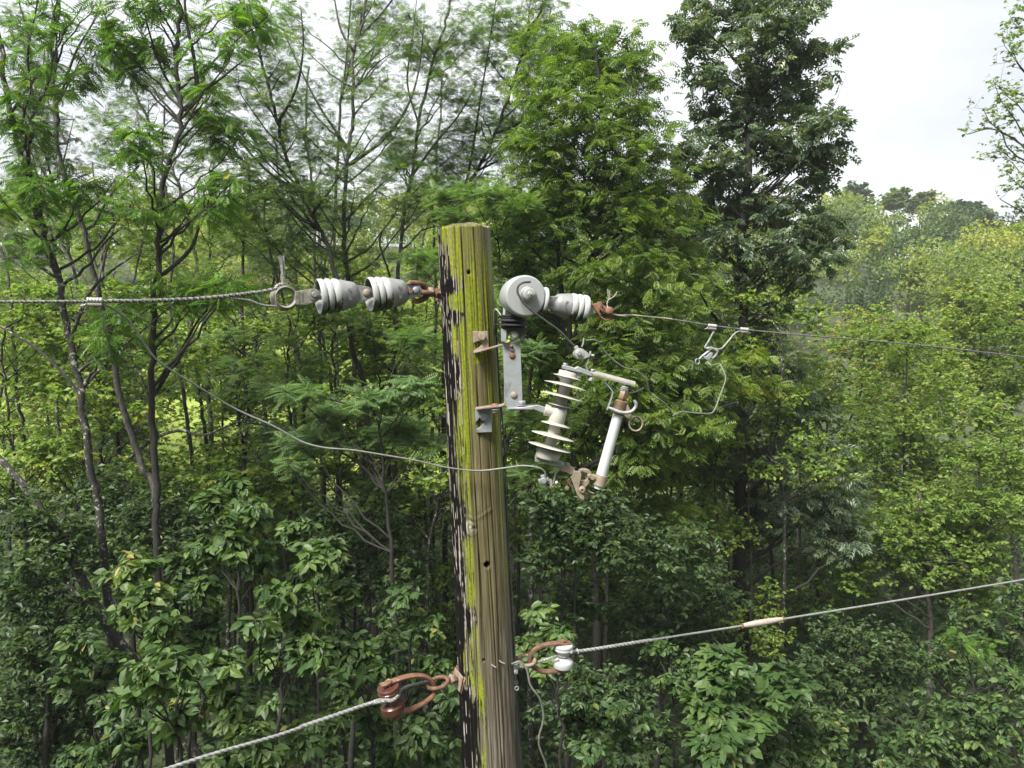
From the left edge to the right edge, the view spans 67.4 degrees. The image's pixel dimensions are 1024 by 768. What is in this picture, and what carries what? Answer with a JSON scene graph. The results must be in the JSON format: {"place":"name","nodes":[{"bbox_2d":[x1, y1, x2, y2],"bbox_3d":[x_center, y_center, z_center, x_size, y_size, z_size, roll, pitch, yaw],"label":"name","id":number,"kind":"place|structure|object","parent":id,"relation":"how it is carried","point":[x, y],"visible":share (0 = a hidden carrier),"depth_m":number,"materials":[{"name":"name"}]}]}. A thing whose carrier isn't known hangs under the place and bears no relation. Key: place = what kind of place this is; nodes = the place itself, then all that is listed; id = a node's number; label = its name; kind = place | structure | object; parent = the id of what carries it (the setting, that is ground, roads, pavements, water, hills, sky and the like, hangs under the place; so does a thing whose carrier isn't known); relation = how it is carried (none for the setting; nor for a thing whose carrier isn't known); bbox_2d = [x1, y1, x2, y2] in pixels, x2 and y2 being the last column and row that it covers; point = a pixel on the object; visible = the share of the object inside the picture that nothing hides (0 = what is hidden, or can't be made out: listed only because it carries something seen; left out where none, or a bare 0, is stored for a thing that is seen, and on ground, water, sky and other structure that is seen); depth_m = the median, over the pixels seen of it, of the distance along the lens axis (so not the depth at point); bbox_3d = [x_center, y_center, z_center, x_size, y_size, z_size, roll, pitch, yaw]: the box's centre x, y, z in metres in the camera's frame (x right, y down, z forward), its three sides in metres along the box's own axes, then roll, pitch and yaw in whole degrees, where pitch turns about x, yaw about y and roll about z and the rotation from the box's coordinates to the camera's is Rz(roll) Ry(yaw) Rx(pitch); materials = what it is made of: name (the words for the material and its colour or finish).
{"place":"outdoors","nodes":[
{"label":"outdoors","id":0,"kind":"place"},
{"bbox_2d":[0,255,286,306],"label":"power line","id":1,"kind":"object","parent":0,"point":[236,295],"visible":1,"depth_m":2.58,"materials":[{"name":"grey metal"}]},
{"bbox_2d":[270,284,320,310],"bbox_3d":[-0.771,-0.308,2.732,0.168,0.096,0.080,-3,6,-26],"label":"thimble clevis","id":2,"kind":"object","parent":1,"relation":"attached to","point":[306,297],"visible":0.99,"depth_m":2.72,"materials":[{"name":"metal"}]},
{"bbox_2d":[313,278,372,314],"bbox_3d":[-0.627,-0.319,2.801,0.234,0.132,0.131,-3,6,-26],"label":"strain insulator","id":3,"kind":"object","parent":2,"relation":"attached to","point":[337,296],"visible":0.98,"depth_m":2.76,"materials":[{"name":"white ceramic"}]},
{"bbox_2d":[0,170,1023,517],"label":"hillside","id":4,"kind":"structure","parent":0,"point":[958,234],"depth_m":65.69,"materials":[{"name":"green plant"}]},
{"bbox_2d":[0,246,1023,767],"bbox_3d":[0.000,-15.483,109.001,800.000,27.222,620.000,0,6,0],"label":"ground","id":5,"kind":"structure","parent":0,"point":[822,284],"depth_m":23.90,"materials":[{"name":"green plant"}]},
{"bbox_2d":[0,247,66,767],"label":"slender tree","id":6,"kind":"object","parent":5,"relation":"on","point":[15,369],"visible":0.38,"depth_m":12.63,"materials":[{"name":"green plant"}]},
{"bbox_2d":[0,358,99,704],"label":"tree","id":7,"kind":"object","parent":5,"relation":"on","point":[24,397],"visible":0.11,"depth_m":16.46,"materials":[{"name":"green plant"}]},
{"bbox_2d":[0,0,100,597],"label":"locust tree","id":8,"kind":"object","parent":5,"relation":"on","point":[49,162],"visible":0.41,"depth_m":18.64,"materials":[{"name":"green plant"}]},
{"bbox_2d":[0,485,112,767],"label":"understorey tree","id":9,"kind":"object","parent":5,"relation":"on","point":[18,645],"visible":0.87,"depth_m":8.69,"materials":[{"name":"green plant"}]},
{"bbox_2d":[0,272,128,757],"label":"tree","id":10,"kind":"object","parent":5,"relation":"on","point":[9,423],"visible":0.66,"depth_m":11.84,"materials":[{"name":"green plant"}]},
{"bbox_2d":[0,583,129,767],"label":"understorey tree","id":11,"kind":"object","parent":5,"relation":"on","point":[30,707],"visible":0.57,"depth_m":9.09,"materials":[{"name":"green plant"}]},
{"bbox_2d":[1,0,173,746],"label":"pale stemmed tree","id":12,"kind":"object","parent":5,"relation":"on","point":[84,88],"visible":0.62,"depth_m":10.22,"materials":[{"name":"green plant"}]},
{"bbox_2d":[0,266,176,763],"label":"tree","id":13,"kind":"object","parent":5,"relation":"on","point":[57,378],"visible":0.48,"depth_m":11.92,"materials":[{"name":"green plant"}]},
{"bbox_2d":[38,621,138,743],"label":"sapling","id":14,"kind":"object","parent":5,"relation":"on","point":[77,690],"visible":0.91,"depth_m":7.87,"materials":[{"name":"green plant"}]},
{"bbox_2d":[0,455,203,762],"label":"dead tree","id":15,"kind":"object","parent":5,"relation":"on","point":[115,637],"visible":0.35,"depth_m":9.29,"materials":[{"name":"brown wood"}]},
{"bbox_2d":[0,0,208,767],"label":"tall tree","id":16,"kind":"object","parent":5,"relation":"on","point":[27,188],"visible":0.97,"depth_m":9.23,"materials":[{"name":"green plant"}]},
{"bbox_2d":[10,257,205,765],"bbox_3d":[-6.932,2.629,13.927,4.216,10.190,2.946,2,6,22],"label":"tree","id":17,"kind":"object","parent":5,"relation":"on","point":[101,448],"visible":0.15,"depth_m":13.63,"materials":[{"name":"green plant"}]},
{"bbox_2d":[51,716,170,767],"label":"sapling","id":18,"kind":"object","parent":5,"relation":"on","point":[123,740],"visible":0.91,"depth_m":7.12,"materials":[{"name":"green plant"}]},
{"bbox_2d":[15,317,246,767],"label":"tree","id":19,"kind":"object","parent":5,"relation":"on","point":[167,357],"visible":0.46,"depth_m":11.80,"materials":[{"name":"green plant"}]},
{"bbox_2d":[52,221,217,473],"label":"tree","id":20,"kind":"object","parent":5,"relation":"on","point":[148,264],"visible":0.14,"depth_m":20.63,"materials":[{"name":"green plant"}]},
{"bbox_2d":[48,455,236,767],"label":"understorey tree","id":21,"kind":"object","parent":5,"relation":"on","point":[194,529],"visible":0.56,"depth_m":10.86,"materials":[{"name":"green plant"}]},
{"bbox_2d":[93,546,192,767],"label":"sapling","id":22,"kind":"object","parent":5,"relation":"on","point":[128,575],"visible":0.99,"depth_m":6.37,"materials":[{"name":"green plant"}]},
{"bbox_2d":[59,2,239,648],"bbox_3d":[-7.284,-0.243,16.137,3.698,15.487,2.971,0,6,0],"label":"locust tree","id":23,"kind":"object","parent":5,"relation":"on","point":[120,99],"visible":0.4,"depth_m":15.57,"materials":[{"name":"green plant"}]},
{"bbox_2d":[101,640,250,767],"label":"sapling","id":24,"kind":"object","parent":5,"relation":"on","point":[176,673],"visible":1,"depth_m":5.34,"materials":[{"name":"green plant"}]},
{"bbox_2d":[66,0,306,766],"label":"forked tree","id":25,"kind":"object","parent":5,"relation":"on","point":[142,46],"visible":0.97,"depth_m":9.72,"materials":[{"name":"green plant"}]},
{"bbox_2d":[156,541,226,767],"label":"sapling","id":26,"kind":"object","parent":5,"relation":"on","point":[196,588],"visible":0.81,"depth_m":7.25,"materials":[{"name":"green plant"}]},
{"bbox_2d":[149,192,261,720],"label":"slender tree","id":27,"kind":"object","parent":5,"relation":"on","point":[198,381],"visible":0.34,"depth_m":15.22,"materials":[{"name":"green plant"}]},
{"bbox_2d":[103,105,325,744],"bbox_3d":[-5.632,1.161,15.306,4.022,12.950,2.426,-2,6,-16],"label":"slender tree","id":28,"kind":"object","parent":5,"relation":"on","point":[191,453],"visible":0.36,"depth_m":14.77,"materials":[{"name":"green plant"}]},
{"bbox_2d":[157,334,283,644],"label":"tree","id":29,"kind":"object","parent":5,"relation":"on","point":[234,570],"visible":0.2,"depth_m":15.99,"materials":[{"name":"green plant"}]},
{"bbox_2d":[164,146,286,697],"bbox_3d":[-4.864,1.794,13.902,2.318,11.853,3.172,-4,7,-34],"label":"slender tree","id":30,"kind":"object","parent":5,"relation":"on","point":[246,612],"visible":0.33,"depth_m":13.70,"materials":[{"name":"green plant"}]},
{"bbox_2d":[181,470,279,719],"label":"sapling","id":31,"kind":"object","parent":5,"relation":"on","point":[235,549],"visible":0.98,"depth_m":6.48,"materials":[{"name":"green plant"}]},
{"bbox_2d":[177,314,311,675],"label":"tree","id":32,"kind":"object","parent":5,"relation":"on","point":[232,363],"visible":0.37,"depth_m":13.89,"materials":[{"name":"green plant"}]},
{"bbox_2d":[161,301,339,685],"bbox_3d":[-4.674,3.094,13.575,3.793,9.271,3.222,0,6,2],"label":"tree","id":33,"kind":"object","parent":5,"relation":"on","point":[226,412],"visible":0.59,"depth_m":13.05,"materials":[{"name":"green plant"}]},
{"bbox_2d":[207,678,306,747],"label":"sapling","id":34,"kind":"object","parent":5,"relation":"on","point":[251,713],"visible":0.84,"depth_m":6.81,"materials":[{"name":"green plant"}]},
{"bbox_2d":[182,261,363,741],"bbox_3d":[-3.906,2.901,12.738,3.685,9.733,2.593,0,6,0],"label":"tree","id":35,"kind":"object","parent":5,"relation":"on","point":[299,371],"visible":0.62,"depth_m":12.53,"materials":[{"name":"green plant"}]},
{"bbox_2d":[203,704,350,767],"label":"sapling","id":36,"kind":"object","parent":5,"relation":"on","point":[266,754],"visible":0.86,"depth_m":6.24,"materials":[{"name":"green plant"}]},
{"bbox_2d":[176,0,380,767],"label":"locust tree","id":37,"kind":"object","parent":5,"relation":"on","point":[287,184],"visible":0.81,"depth_m":12.68,"materials":[{"name":"green plant"}]},
{"bbox_2d":[212,188,349,767],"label":"slender tree","id":38,"kind":"object","parent":5,"relation":"on","point":[275,272],"visible":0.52,"depth_m":13.95,"materials":[{"name":"green plant"}]},
{"bbox_2d":[229,538,340,767],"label":"sapling","id":39,"kind":"object","parent":5,"relation":"on","point":[286,653],"visible":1,"depth_m":5.87,"materials":[{"name":"green plant"}]},
{"bbox_2d":[271,515,361,767],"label":"sapling","id":40,"kind":"object","parent":5,"relation":"on","point":[344,592],"visible":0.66,"depth_m":7.87,"materials":[{"name":"green plant"}]},
{"bbox_2d":[227,265,444,767],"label":"tree","id":41,"kind":"object","parent":5,"relation":"on","point":[371,376],"visible":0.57,"depth_m":13.22,"materials":[{"name":"green plant"}]},
{"bbox_2d":[246,0,442,767],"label":"locust tree","id":42,"kind":"object","parent":5,"relation":"on","point":[393,124],"visible":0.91,"depth_m":13.50,"materials":[{"name":"green plant"}]},
{"bbox_2d":[266,66,425,705],"bbox_3d":[-3.516,0.670,16.309,2.426,13.812,4.022,2,6,18],"label":"slender tree","id":43,"kind":"object","parent":5,"relation":"on","point":[363,242],"visible":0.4,"depth_m":15.58,"materials":[{"name":"green plant"}]},
{"bbox_2d":[262,321,446,767],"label":"feathery tree","id":44,"kind":"object","parent":5,"relation":"on","point":[383,401],"visible":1,"depth_m":9.64,"materials":[{"name":"green plant"}]},
{"bbox_2d":[317,626,404,767],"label":"sapling","id":45,"kind":"object","parent":5,"relation":"on","point":[366,662],"visible":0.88,"depth_m":7.31,"materials":[{"name":"green plant"}]},
{"bbox_2d":[316,0,407,510],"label":"locust tree","id":46,"kind":"object","parent":5,"relation":"on","point":[372,5],"visible":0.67,"depth_m":21.87,"materials":[{"name":"green plant"}]},
{"bbox_2d":[292,494,440,767],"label":"understorey tree","id":47,"kind":"object","parent":5,"relation":"on","point":[406,569],"visible":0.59,"depth_m":11.15,"materials":[{"name":"green plant"}]},
{"bbox_2d":[319,319,434,613],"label":"tree","id":48,"kind":"object","parent":5,"relation":"on","point":[403,492],"visible":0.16,"depth_m":16.36,"materials":[{"name":"green plant"}]},
{"bbox_2d":[313,263,442,740],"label":"tree","id":49,"kind":"object","parent":5,"relation":"on","point":[366,486],"visible":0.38,"depth_m":13.87,"materials":[{"name":"green plant"}]},
{"bbox_2d":[375,581,453,718],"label":"sapling","id":50,"kind":"object","parent":5,"relation":"on","point":[427,630],"visible":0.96,"depth_m":8.28,"materials":[{"name":"green plant"}]},
{"bbox_2d":[375,681,461,767],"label":"sapling","id":51,"kind":"object","parent":5,"relation":"on","point":[401,749],"visible":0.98,"depth_m":7.47,"materials":[{"name":"green plant"}]},
{"bbox_2d":[360,0,504,722],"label":"locust tree","id":52,"kind":"object","parent":5,"relation":"on","point":[440,45],"visible":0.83,"depth_m":14.47,"materials":[{"name":"green plant"}]},
{"bbox_2d":[343,306,547,767],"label":"tree","id":53,"kind":"object","parent":5,"relation":"on","point":[422,478],"visible":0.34,"depth_m":12.82,"materials":[{"name":"green plant"}]},
{"bbox_2d":[409,459,521,759],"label":"tree","id":54,"kind":"object","parent":5,"relation":"on","point":[440,583],"visible":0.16,"depth_m":14.64,"materials":[{"name":"green plant"}]},
{"bbox_2d":[437,222,521,767],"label":"utility pole","id":55,"kind":"object","parent":5,"relation":"on","point":[488,696],"visible":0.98,"depth_m":2.98,"materials":[{"name":"brown wood"}]},
{"bbox_2d":[421,281,441,306],"bbox_3d":[-0.296,-0.348,2.965,0.155,0.102,0.111,0,6,0],"label":"eye bolt","id":56,"kind":"object","parent":55,"relation":"attached to","point":[432,292],"visible":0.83,"depth_m":2.95,"materials":[{"name":"brown metal"}]},
{"bbox_2d":[407,280,428,303],"bbox_3d":[-0.355,-0.350,2.921,0.082,0.088,0.100,0,6,0],"label":"shackle","id":57,"kind":"object","parent":56,"relation":"attached to","point":[423,286],"visible":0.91,"depth_m":2.93,"materials":[{"name":"brown metal"}]},
{"bbox_2d":[364,277,421,311],"bbox_3d":[-0.458,-0.336,2.883,0.235,0.132,0.131,-3,6,-26],"label":"strain insulator","id":58,"kind":"object","parent":57,"relation":"attached to","point":[389,293],"visible":0.99,"depth_m":2.84,"materials":[{"name":"white ceramic"}]},
{"bbox_2d":[473,331,504,432],"bbox_3d":[-0.085,-0.007,2.906,0.125,0.386,0.106,0,6,0],"label":"pole bracket","id":59,"kind":"object","parent":55,"relation":"attached to","point":[483,413],"visible":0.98,"depth_m":2.88,"materials":[{"name":"metal"}]},
{"bbox_2d":[503,343,532,412],"bbox_3d":[0.023,-0.021,2.825,0.109,0.260,0.060,0,6,0],"label":"mounting plate","id":60,"kind":"object","parent":59,"relation":"attached to","point":[513,374],"visible":0.96,"depth_m":2.85,"materials":[{"name":"metal"}]},
{"bbox_2d":[495,275,544,341],"bbox_3d":[0.029,-0.274,2.800,0.183,0.242,0.211,0,6,0],"label":"insulator","id":61,"kind":"object","parent":60,"relation":"on","point":[516,312],"visible":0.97,"depth_m":2.77,"materials":[{"name":"ceramic"}]},
{"bbox_2d":[509,345,643,499],"bbox_3d":[0.237,0.147,2.828,0.493,0.580,0.179,0,6,0],"label":"fuse cutout","id":62,"kind":"object","parent":60,"relation":"attached to","point":[549,449],"visible":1,"depth_m":2.81,"materials":[{"name":"ceramic"}]},
{"bbox_2d":[386,177,574,507],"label":"feathery tree","id":63,"kind":"object","parent":5,"relation":"on","point":[515,208],"visible":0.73,"depth_m":11.80,"materials":[{"name":"green plant"}]},
{"bbox_2d":[420,0,579,732],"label":"locust tree","id":64,"kind":"object","parent":5,"relation":"on","point":[499,129],"visible":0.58,"depth_m":15.01,"materials":[{"name":"green plant"}]},
{"bbox_2d":[0,421,1023,767],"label":"undergrowth","id":65,"kind":"object","parent":5,"relation":"on","point":[362,759],"visible":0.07,"depth_m":16.68,"materials":[{"name":"green plant"}]},
{"bbox_2d":[499,357,565,684],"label":"tree","id":66,"kind":"object","parent":5,"relation":"on","point":[516,534],"visible":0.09,"depth_m":17.78,"materials":[{"name":"green plant"}]},
{"bbox_2d":[494,277,597,767],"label":"tree","id":67,"kind":"object","parent":5,"relation":"on","point":[528,330],"visible":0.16,"depth_m":14.07,"materials":[{"name":"green plant"}]},
{"bbox_2d":[515,600,578,767],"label":"sapling","id":68,"kind":"object","parent":5,"relation":"on","point":[538,616],"visible":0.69,"depth_m":7.84,"materials":[{"name":"green plant"}]},
{"bbox_2d":[498,175,631,767],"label":"slender tree","id":69,"kind":"object","parent":5,"relation":"on","point":[531,753],"visible":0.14,"depth_m":14.15,"materials":[{"name":"green plant"}]},
{"bbox_2d":[508,471,651,767],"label":"understorey tree","id":70,"kind":"object","parent":5,"relation":"on","point":[616,542],"visible":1,"depth_m":10.98,"materials":[{"name":"green plant"}]},
{"bbox_2d":[525,655,684,767],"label":"understorey tree","id":71,"kind":"object","parent":5,"relation":"on","point":[576,706],"visible":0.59,"depth_m":10.29,"materials":[{"name":"green plant"}]},
{"bbox_2d":[549,350,661,625],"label":"tree","id":72,"kind":"object","parent":5,"relation":"on","point":[614,582],"visible":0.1,"depth_m":16.14,"materials":[{"name":"green plant"}]},
{"bbox_2d":[469,8,743,767],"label":"walnut tree","id":73,"kind":"object","parent":5,"relation":"on","point":[597,77],"visible":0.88,"depth_m":12.37,"materials":[{"name":"green plant"}]},
{"bbox_2d":[567,694,659,767],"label":"sapling","id":74,"kind":"object","parent":5,"relation":"on","point":[590,751],"visible":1,"depth_m":8.15,"materials":[{"name":"green plant"}]},
{"bbox_2d":[547,290,687,767],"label":"tree","id":75,"kind":"object","parent":5,"relation":"on","point":[604,365],"visible":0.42,"depth_m":12.69,"materials":[{"name":"green plant"}]},
{"bbox_2d":[638,632,697,767],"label":"sapling","id":76,"kind":"object","parent":5,"relation":"on","point":[669,681],"visible":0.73,"depth_m":11.15,"materials":[{"name":"green plant"}]},
{"bbox_2d":[625,318,719,764],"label":"tree","id":77,"kind":"object","parent":5,"relation":"on","point":[658,503],"visible":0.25,"depth_m":13.71,"materials":[{"name":"green plant"}]},
{"bbox_2d":[597,509,754,767],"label":"understorey tree","id":78,"kind":"object","parent":5,"relation":"on","point":[713,594],"visible":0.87,"depth_m":12.36,"materials":[{"name":"green plant"}]},
{"bbox_2d":[657,424,798,661],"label":"tree","id":79,"kind":"object","parent":5,"relation":"on","point":[726,532],"visible":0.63,"depth_m":14.31,"materials":[{"name":"green plant"}]},
{"bbox_2d":[667,280,811,687],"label":"tree","id":80,"kind":"object","parent":5,"relation":"on","point":[795,394],"visible":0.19,"depth_m":14.89,"materials":[{"name":"green plant"}]},
{"bbox_2d":[695,347,793,767],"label":"yellow sapling","id":81,"kind":"object","parent":5,"relation":"on","point":[748,388],"visible":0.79,"depth_m":13.59,"materials":[{"name":"green plant"}]},
{"bbox_2d":[676,642,824,767],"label":"sapling","id":82,"kind":"object","parent":5,"relation":"on","point":[725,732],"visible":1,"depth_m":9.40,"materials":[{"name":"green plant"}]},
{"bbox_2d":[654,0,892,664],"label":"ash tree","id":83,"kind":"object","parent":5,"relation":"on","point":[752,99],"visible":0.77,"depth_m":14.59,"materials":[{"name":"green plant"}]},
{"bbox_2d":[694,340,866,661],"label":"tree","id":84,"kind":"object","parent":5,"relation":"on","point":[769,538],"visible":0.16,"depth_m":16.70,"materials":[{"name":"green plant"}]},
{"bbox_2d":[694,273,872,735],"bbox_3d":[4.935,2.701,14.678,3.136,9.711,2.916,1,6,5],"label":"tree","id":85,"kind":"object","parent":5,"relation":"on","point":[778,412],"visible":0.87,"depth_m":14.25,"materials":[{"name":"green plant"}]},
{"bbox_2d":[751,700,857,767],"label":"sapling","id":86,"kind":"object","parent":5,"relation":"on","point":[829,724],"visible":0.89,"depth_m":10.50,"materials":[{"name":"green plant"}]},
{"bbox_2d":[771,379,908,705],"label":"tree","id":87,"kind":"object","parent":5,"relation":"on","point":[833,598],"visible":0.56,"depth_m":16.08,"materials":[{"name":"green plant"}]},
{"bbox_2d":[776,319,919,567],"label":"tree","id":88,"kind":"object","parent":5,"relation":"on","point":[867,383],"visible":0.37,"depth_m":21.87,"materials":[{"name":"green plant"}]},
{"bbox_2d":[788,604,948,767],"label":"leafy tree","id":89,"kind":"object","parent":5,"relation":"on","point":[885,661],"visible":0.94,"depth_m":13.41,"materials":[{"name":"green plant"}]},
{"bbox_2d":[800,296,950,517],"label":"maple tree","id":90,"kind":"object","parent":5,"relation":"on","point":[854,324],"visible":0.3,"depth_m":26.86,"materials":[{"name":"green plant"}]},
{"bbox_2d":[843,310,959,640],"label":"tree","id":91,"kind":"object","parent":5,"relation":"on","point":[923,333],"visible":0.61,"depth_m":19.13,"materials":[{"name":"green plant"}]},
{"bbox_2d":[825,474,1013,732],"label":"leafy tree","id":92,"kind":"object","parent":5,"relation":"on","point":[944,516],"visible":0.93,"depth_m":15.13,"materials":[{"name":"green plant"}]},
{"bbox_2d":[842,384,1023,633],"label":"tangled tree","id":93,"kind":"object","parent":5,"relation":"on","point":[949,430],"visible":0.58,"depth_m":19.01,"materials":[{"name":"green plant"}]},
{"bbox_2d":[886,311,992,607],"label":"tree","id":94,"kind":"object","parent":5,"relation":"on","point":[938,368],"visible":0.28,"depth_m":20.98,"materials":[{"name":"green plant"}]},
{"bbox_2d":[859,653,1023,767],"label":"leafy tree","id":95,"kind":"object","parent":5,"relation":"on","point":[935,748],"visible":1,"depth_m":11.03,"materials":[{"name":"green plant"}]},
{"bbox_2d":[891,269,1023,552],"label":"maple tree","id":96,"kind":"object","parent":5,"relation":"on","point":[984,299],"visible":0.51,"depth_m":24.71,"materials":[{"name":"green plant"}]},
{"bbox_2d":[913,573,1023,767],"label":"leafy tree","id":97,"kind":"object","parent":5,"relation":"on","point":[1011,636],"visible":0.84,"depth_m":14.10,"materials":[{"name":"green plant"}]},
{"bbox_2d":[929,423,1023,733],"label":"tree","id":98,"kind":"object","parent":5,"relation":"on","point":[986,503],"visible":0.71,"depth_m":14.95,"materials":[{"name":"green plant"}]},
{"bbox_2d":[948,383,1023,671],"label":"tangled tree","id":99,"kind":"object","parent":5,"relation":"on","point":[980,420],"visible":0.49,"depth_m":17.15,"materials":[{"name":"green plant"}]},
{"bbox_2d":[957,0,1023,229],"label":"edge tree","id":100,"kind":"object","parent":5,"relation":"on","point":[1010,91],"visible":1,"depth_m":17.45,"materials":[{"name":"green plant"}]},
{"bbox_2d":[964,303,1023,575],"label":"tree","id":101,"kind":"object","parent":5,"relation":"on","point":[1003,375],"visible":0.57,"depth_m":23.36,"materials":[{"name":"green plant"}]},
{"bbox_2d":[0,0,1023,259],"label":"sky","id":102,"kind":"structure","parent":0,"point":[914,67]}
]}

